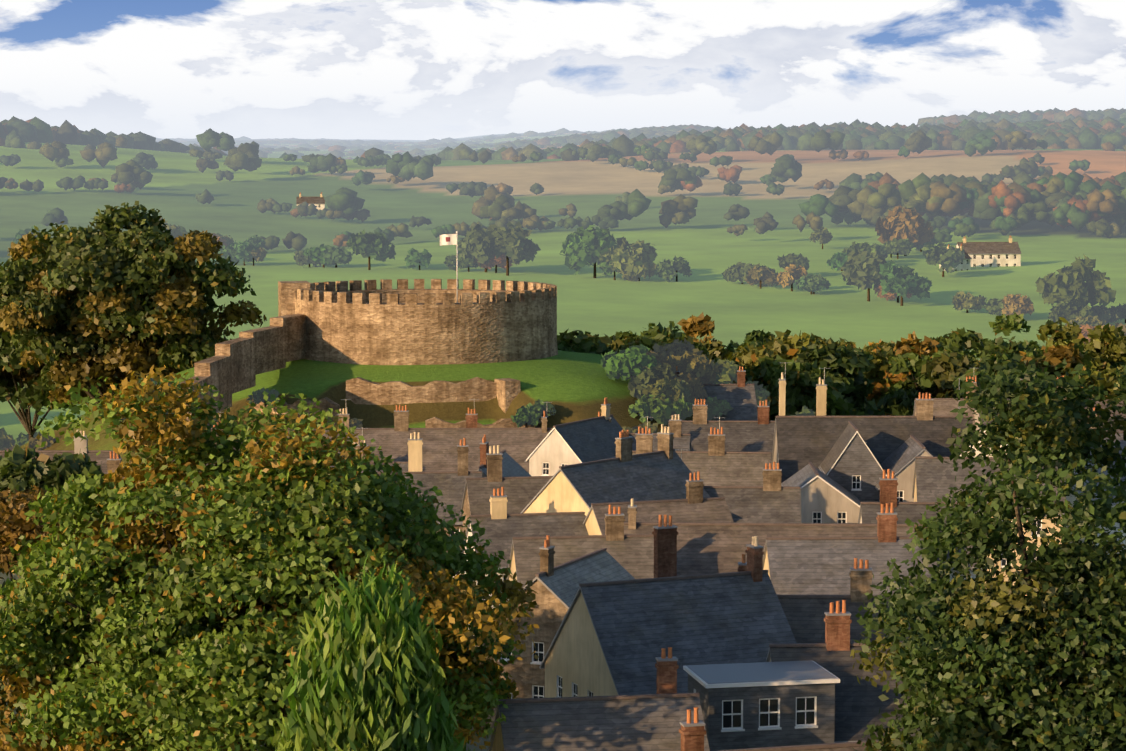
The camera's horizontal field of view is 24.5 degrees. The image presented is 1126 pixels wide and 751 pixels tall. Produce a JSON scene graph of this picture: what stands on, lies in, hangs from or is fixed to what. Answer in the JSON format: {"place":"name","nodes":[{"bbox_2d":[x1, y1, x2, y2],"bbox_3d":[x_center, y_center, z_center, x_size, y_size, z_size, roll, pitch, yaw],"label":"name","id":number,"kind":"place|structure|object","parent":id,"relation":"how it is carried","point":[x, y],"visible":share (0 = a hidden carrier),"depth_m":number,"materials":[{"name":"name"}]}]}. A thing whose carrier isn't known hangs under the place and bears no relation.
{"place":"outdoors","nodes":[
{"label":"outdoors","id":0,"kind":"place"},
{"bbox_2d":[179,281,309,433],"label":"stone wall","id":1,"kind":"structure","parent":0,"point":[240,363],"depth_m":222.18,"materials":[{"name":"brown stone"}]},
{"bbox_2d":[0,0,1125,139],"bbox_3d":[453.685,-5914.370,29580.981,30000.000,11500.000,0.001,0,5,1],"label":"sky","id":2,"kind":"structure","parent":0,"point":[353,69],"depth_m":29804.95,"materials":[{"name":"white"}]},
{"bbox_2d":[0,133,1125,750],"bbox_3d":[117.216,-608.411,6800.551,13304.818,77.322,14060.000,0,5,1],"label":"fields","id":3,"kind":"structure","parent":0,"point":[706,245],"depth_m":885.85,"materials":[{"name":"green plant"}]},
{"bbox_2d":[0,290,108,438],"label":"small tree leaves","id":4,"kind":"object","parent":3,"relation":"on","point":[31,393],"depth_m":258.70,"materials":[{"name":"green plant"}]},
{"bbox_2d":[0,430,123,473],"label":"house","id":5,"kind":"structure","parent":3,"relation":"on","point":[103,456],"depth_m":188.31,"materials":[{"name":"brown"}]},
{"bbox_2d":[0,444,135,575],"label":"small tree leaves","id":6,"kind":"object","parent":3,"relation":"on","point":[21,469],"visible":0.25,"depth_m":148.37,"materials":[{"name":"green plant"}]},
{"bbox_2d":[0,488,161,750],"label":"tree","id":7,"kind":"object","parent":3,"relation":"on","point":[13,516],"depth_m":98.29,"materials":[{"name":"green plant"}]},
{"bbox_2d":[0,201,266,404],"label":"tree","id":8,"kind":"object","parent":3,"relation":"on","point":[131,290],"depth_m":243.58,"materials":[{"name":"green plant"}]},
{"bbox_2d":[106,451,207,571],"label":"house row","id":9,"kind":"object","parent":3,"relation":"on","point":[113,463],"visible":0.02,"depth_m":175.34,"materials":[{"name":"brown"}]},
{"bbox_2d":[173,412,336,495],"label":"house row","id":10,"kind":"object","parent":3,"relation":"on","point":[215,443],"visible":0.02,"depth_m":195.93,"materials":[{"name":"brown"}]},
{"bbox_2d":[0,364,538,750],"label":"tree","id":11,"kind":"object","parent":3,"relation":"on","point":[245,551],"depth_m":88.14,"materials":[{"name":"green plant"}]},
{"bbox_2d":[296,192,324,209],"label":"farm house","id":12,"kind":"structure","parent":3,"relation":"on","point":[319,202],"depth_m":1029.16,"materials":[{"name":"white"}]},
{"bbox_2d":[20,350,714,471],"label":"castle mound","id":13,"kind":"object","parent":3,"relation":"on","point":[573,386],"visible":0.17,"depth_m":223.16,"materials":[{"name":"green plant"}]},
{"bbox_2d":[254,397,339,425],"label":"bush","id":14,"kind":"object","parent":13,"relation":"on","point":[326,403],"depth_m":218.71,"materials":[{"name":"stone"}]},
{"bbox_2d":[28,338,814,449],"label":"trees","id":15,"kind":"object","parent":13,"relation":"on","point":[660,390],"depth_m":226.21,"materials":[{"name":"green plant"}]},
{"bbox_2d":[346,377,496,404],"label":"ruined wall","id":16,"kind":"structure","parent":13,"relation":"on","point":[360,390],"depth_m":221.37,"materials":[{"name":"stone"}]},
{"bbox_2d":[295,279,557,364],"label":"castle keep","id":17,"kind":"structure","parent":13,"relation":"on","point":[401,324],"depth_m":229.23,"materials":[{"name":"beige stone"}]},
{"bbox_2d":[456,231,457,302],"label":"flagpole","id":18,"kind":"object","parent":17,"relation":"on","point":[457,270],"visible":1,"depth_m":229.13,"materials":[{"name":"white metal"}]},
{"bbox_2d":[439,234,455,245],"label":"flag","id":19,"kind":"object","parent":18,"relation":"attached to","point":[447,239],"visible":1,"depth_m":228.94,"materials":[{"name":"white fabric"}]},
{"bbox_2d":[425,417,541,427],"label":"stone wall","id":20,"kind":"structure","parent":13,"relation":"on","point":[434,422],"depth_m":215.46,"materials":[{"name":"stone"}]},
{"bbox_2d":[494,378,519,412],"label":"castle buttress","id":21,"kind":"structure","parent":13,"relation":"on","point":[508,390],"depth_m":221.06,"materials":[{"name":"beige stone"}]},
{"bbox_2d":[330,427,407,472],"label":"house row","id":22,"kind":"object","parent":3,"relation":"on","point":[403,465],"visible":0.15,"depth_m":180.00,"materials":[{"name":"brown"}]},
{"bbox_2d":[270,552,474,750],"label":"tree","id":23,"kind":"object","parent":3,"relation":"on","point":[365,677],"depth_m":54.42,"materials":[{"name":"green plant"}]},
{"bbox_2d":[287,399,552,472],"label":"house row","id":24,"kind":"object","parent":3,"relation":"on","point":[440,447],"visible":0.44,"depth_m":204.26,"materials":[{"name":"white"}]},
{"bbox_2d":[377,432,481,577],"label":"house","id":25,"kind":"structure","parent":3,"relation":"on","point":[450,485],"depth_m":165.81,"materials":[{"name":"tile"}]},
{"bbox_2d":[477,435,530,476],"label":"house","id":26,"kind":"structure","parent":3,"relation":"on","point":[511,467],"depth_m":172.51,"materials":[{"name":"stone"}]},
{"bbox_2d":[460,445,552,531],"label":"house","id":27,"kind":"structure","parent":3,"relation":"on","point":[521,493],"depth_m":159.41,"materials":[{"name":"stone"}]},
{"bbox_2d":[462,487,588,635],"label":"house","id":28,"kind":"structure","parent":3,"relation":"on","point":[500,525],"depth_m":149.43,"materials":[{"name":"white"}]},
{"bbox_2d":[474,535,634,734],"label":"house","id":29,"kind":"structure","parent":3,"relation":"on","point":[555,588],"depth_m":117.94,"materials":[{"name":"grey tile"}]},
{"bbox_2d":[0,128,1125,250],"bbox_3d":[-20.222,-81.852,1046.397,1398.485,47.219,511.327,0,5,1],"label":"trees","id":30,"kind":"object","parent":3,"relation":"on","point":[1076,200],"visible":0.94,"depth_m":967.31,"materials":[{"name":"green plant"}]},
{"bbox_2d":[0,107,1125,160],"bbox_3d":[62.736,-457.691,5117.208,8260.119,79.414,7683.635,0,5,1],"label":"hills","id":31,"kind":"structure","parent":3,"relation":"on","point":[1073,128],"depth_m":1574.32,"materials":[{"name":"green plant"}]},
{"bbox_2d":[0,205,1125,449],"bbox_3d":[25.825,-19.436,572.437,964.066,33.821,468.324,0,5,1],"label":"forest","id":32,"kind":"object","parent":3,"relation":"on","point":[1076,287],"depth_m":674.33,"materials":[{"name":"green plant"}]},
{"bbox_2d":[525,397,622,475],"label":"house","id":33,"kind":"structure","parent":3,"relation":"on","point":[583,441],"depth_m":193.98,"materials":[{"name":"white"}]},
{"bbox_2d":[507,505,653,590],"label":"house","id":34,"kind":"structure","parent":3,"relation":"on","point":[632,555],"depth_m":131.49,"materials":[{"name":"white tile"}]},
{"bbox_2d":[557,328,616,354],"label":"tree line leaves","id":35,"kind":"object","parent":3,"relation":"on","point":[569,341],"visible":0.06,"depth_m":259.00,"materials":[{"name":"green plant"}]},
{"bbox_2d":[488,647,709,750],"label":"house","id":36,"kind":"structure","parent":3,"relation":"on","point":[646,722],"depth_m":91.43,"materials":[{"name":"white"}]},
{"bbox_2d":[575,331,624,351],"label":"tree line leaves","id":37,"kind":"object","parent":3,"relation":"on","point":[606,340],"visible":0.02,"depth_m":284.72,"materials":[{"name":"green plant"}]},
{"bbox_2d":[521,424,710,515],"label":"house","id":38,"kind":"structure","parent":3,"relation":"on","point":[663,472],"depth_m":154.35,"materials":[{"name":"white"}]},
{"bbox_2d":[598,412,691,450],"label":"house","id":39,"kind":"structure","parent":3,"relation":"on","point":[682,441],"depth_m":199.23,"materials":[{"name":"brown"}]},
{"bbox_2d":[583,471,733,534],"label":"house","id":40,"kind":"structure","parent":3,"relation":"on","point":[694,506],"depth_m":149.70,"materials":[{"name":"white"}]},
{"bbox_2d":[609,321,716,348],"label":"tree line leaves","id":41,"kind":"object","parent":3,"relation":"on","point":[658,331],"visible":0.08,"depth_m":343.17,"materials":[{"name":"green plant"}]},
{"bbox_2d":[539,515,796,697],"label":"house","id":42,"kind":"structure","parent":3,"relation":"on","point":[611,638],"depth_m":106.64,"materials":[{"name":"white tile"}]},
{"bbox_2d":[617,335,736,383],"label":"tree line leaves","id":43,"kind":"object","parent":3,"relation":"on","point":[646,341],"depth_m":260.73,"materials":[{"name":"green plant"}]},
{"bbox_2d":[677,312,722,359],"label":"tree line leaves","id":44,"kind":"object","parent":3,"relation":"on","point":[701,325],"visible":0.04,"depth_m":293.73,"materials":[{"name":"orange plant"}]},
{"bbox_2d":[632,416,770,485],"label":"house","id":45,"kind":"structure","parent":3,"relation":"on","point":[716,464],"depth_m":177.09,"materials":[{"name":"white"}]},
{"bbox_2d":[675,366,757,420],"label":"house","id":46,"kind":"structure","parent":3,"relation":"on","point":[740,396],"depth_m":230.71,"materials":[{"name":"white"}]},
{"bbox_2d":[668,398,774,460],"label":"house","id":47,"kind":"structure","parent":3,"relation":"on","point":[749,436],"depth_m":206.04,"materials":[{"name":"brown"}]},
{"bbox_2d":[702,339,766,359],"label":"tree line leaves","id":48,"kind":"object","parent":3,"relation":"on","point":[716,349],"visible":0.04,"depth_m":290.50,"materials":[{"name":"green plant"}]},
{"bbox_2d":[675,449,800,522],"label":"house","id":49,"kind":"structure","parent":3,"relation":"on","point":[771,500],"depth_m":158.98,"materials":[{"name":"white"}]},
{"bbox_2d":[724,357,767,386],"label":"tree line leaves","id":50,"kind":"object","parent":3,"relation":"on","point":[748,376],"visible":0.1,"depth_m":269.18,"materials":[{"name":"green plant"}]},
{"bbox_2d":[723,329,774,350],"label":"tree line leaves","id":51,"kind":"object","parent":3,"relation":"on","point":[758,336],"visible":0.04,"depth_m":348.99,"materials":[{"name":"green plant"}]},
{"bbox_2d":[683,660,839,750],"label":"dormer","id":52,"kind":"object","parent":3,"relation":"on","point":[764,704],"visible":0.81,"depth_m":95.66,"materials":[{"name":"stone"}]},
{"bbox_2d":[624,498,926,575],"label":"house","id":53,"kind":"structure","parent":3,"relation":"on","point":[707,548],"depth_m":136.25,"materials":[{"name":"white"}]},
{"bbox_2d":[679,707,882,750],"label":"house","id":54,"kind":"structure","parent":3,"relation":"on","point":[692,733],"depth_m":83.37,"materials":[{"name":"stone"}]},
{"bbox_2d":[723,329,864,376],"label":"tree line leaves","id":55,"kind":"object","parent":3,"relation":"on","point":[789,347],"visible":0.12,"depth_m":285.76,"materials":[{"name":"green plant"}]},
{"bbox_2d":[750,354,863,420],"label":"tree line leaves","id":56,"kind":"object","parent":3,"relation":"on","point":[802,380],"visible":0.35,"depth_m":258.44,"materials":[{"name":"green plant"}]},
{"bbox_2d":[775,335,855,347],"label":"tree line leaves","id":57,"kind":"object","parent":3,"relation":"on","point":[844,343],"visible":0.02,"depth_m":380.77,"materials":[{"name":"green plant"}]},
{"bbox_2d":[781,462,859,522],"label":"big house gable","id":58,"kind":"structure","parent":3,"relation":"on","point":[825,498],"depth_m":166.93,"materials":[{"name":"white paint"}]},
{"bbox_2d":[738,554,910,642],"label":"house","id":59,"kind":"structure","parent":3,"relation":"on","point":[805,615],"depth_m":111.44,"materials":[{"name":"white"}]},
{"bbox_2d":[795,337,884,415],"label":"tree line leaves","id":60,"kind":"object","parent":3,"relation":"on","point":[843,363],"visible":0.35,"depth_m":270.76,"materials":[{"name":"green plant"}]},
{"bbox_2d":[763,503,936,594],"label":"house","id":61,"kind":"structure","parent":3,"relation":"on","point":[807,565],"depth_m":126.84,"materials":[{"name":"white tile"}]},
{"bbox_2d":[818,421,886,501],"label":"big tall house gable","id":62,"kind":"structure","parent":3,"relation":"on","point":[850,463],"depth_m":173.75,"materials":[{"name":"grey tile"}]},
{"bbox_2d":[766,600,943,743],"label":"house","id":63,"kind":"structure","parent":3,"relation":"on","point":[857,706],"depth_m":98.78,"materials":[{"name":"white"}]},
{"bbox_2d":[835,343,893,415],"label":"tree line leaves","id":64,"kind":"object","parent":3,"relation":"on","point":[876,374],"visible":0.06,"depth_m":311.74,"materials":[{"name":"green plant"}]},
{"bbox_2d":[771,362,972,482],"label":"house","id":65,"kind":"structure","parent":3,"relation":"on","point":[800,442],"depth_m":180.67,"materials":[{"name":"white"}]},
{"bbox_2d":[868,339,886,348],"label":"tree line leaves","id":66,"kind":"object","parent":3,"relation":"on","point":[870,343],"depth_m":365.67,"materials":[{"name":"brown plant"}]},
{"bbox_2d":[863,341,910,383],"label":"tree line leaves","id":67,"kind":"object","parent":3,"relation":"on","point":[889,348],"visible":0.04,"depth_m":356.60,"materials":[{"name":"green plant"}]},
{"bbox_2d":[875,435,933,501],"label":"big house wing","id":68,"kind":"structure","parent":3,"relation":"on","point":[900,461],"depth_m":172.47,"materials":[{"name":"grey tile"}]},
{"bbox_2d":[858,469,982,580],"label":"house","id":69,"kind":"structure","parent":3,"relation":"on","point":[904,511],"depth_m":139.35,"materials":[{"name":"white tile"}]},
{"bbox_2d":[881,327,984,415],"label":"tree line leaves","id":70,"kind":"object","parent":3,"relation":"on","point":[913,353],"depth_m":306.45,"materials":[{"name":"green plant"}]},
{"bbox_2d":[913,376,977,425],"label":"house","id":71,"kind":"structure","parent":3,"relation":"on","point":[943,406],"depth_m":213.88,"materials":[{"name":"stone"}]},
{"bbox_2d":[939,244,971,270],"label":"farm house","id":72,"kind":"structure","parent":3,"relation":"on","point":[965,264],"depth_m":708.68,"materials":[{"name":"white"}]},
{"bbox_2d":[876,350,1048,415],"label":"tree line leaves","id":73,"kind":"object","parent":3,"relation":"on","point":[943,371],"visible":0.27,"depth_m":289.59,"materials":[{"name":"green plant"}]},
{"bbox_2d":[960,423,1007,456],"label":"white house","id":74,"kind":"structure","parent":3,"relation":"on","point":[977,452],"depth_m":174.10,"materials":[{"name":"white paint"}]},
{"bbox_2d":[955,238,1020,266],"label":"farm house","id":75,"kind":"structure","parent":3,"relation":"on","point":[988,254],"depth_m":720.17,"materials":[{"name":"white paint"}]},
{"bbox_2d":[850,358,1125,750],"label":"tree","id":76,"kind":"object","parent":3,"relation":"on","point":[1018,680],"depth_m":68.73,"materials":[{"name":"green plant"}]},
{"bbox_2d":[912,456,1065,595],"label":"house","id":77,"kind":"structure","parent":3,"relation":"on","point":[934,477],"depth_m":163.30,"materials":[{"name":"white"}]},
{"bbox_2d":[973,379,1026,431],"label":"house","id":78,"kind":"structure","parent":3,"relation":"on","point":[977,421],"depth_m":210.75,"materials":[{"name":"white"}]},
{"bbox_2d":[971,312,1041,361],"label":"tree line leaves","id":79,"kind":"object","parent":3,"relation":"on","point":[1015,322],"visible":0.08,"depth_m":389.09,"materials":[{"name":"green plant"}]},
{"bbox_2d":[982,336,1045,359],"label":"tree line leaves","id":80,"kind":"object","parent":3,"relation":"on","point":[1000,346],"visible":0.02,"depth_m":339.20,"materials":[{"name":"green plant"}]},
{"bbox_2d":[1020,317,1100,398],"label":"tree line leaves","id":81,"kind":"object","parent":3,"relation":"on","point":[1072,354],"visible":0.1,"depth_m":296.07,"materials":[{"name":"green plant"}]},
{"bbox_2d":[1045,323,1125,398],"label":"tree line leaves","id":82,"kind":"object","parent":3,"relation":"on","point":[1112,339],"depth_m":315.64,"materials":[{"name":"green plant"}]},
{"bbox_2d":[1056,376,1125,430],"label":"house","id":83,"kind":"structure","parent":3,"relation":"on","point":[1104,406],"depth_m":203.51,"materials":[{"name":"stone"}]},
{"bbox_2d":[1065,452,1125,554],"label":"house","id":84,"kind":"structure","parent":3,"relation":"on","point":[1071,499],"depth_m":168.36,"materials":[{"name":"white"}]},
{"bbox_2d":[1087,407,1125,548],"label":"house","id":85,"kind":"structure","parent":3,"relation":"on","point":[1121,440],"depth_m":186.57,"materials":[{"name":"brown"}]},
{"bbox_2d":[1099,359,1125,370],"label":"tree line leaves","id":86,"kind":"object","parent":3,"relation":"on","point":[1122,362],"visible":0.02,"depth_m":320.40,"materials":[{"name":"green plant"}]}
]}

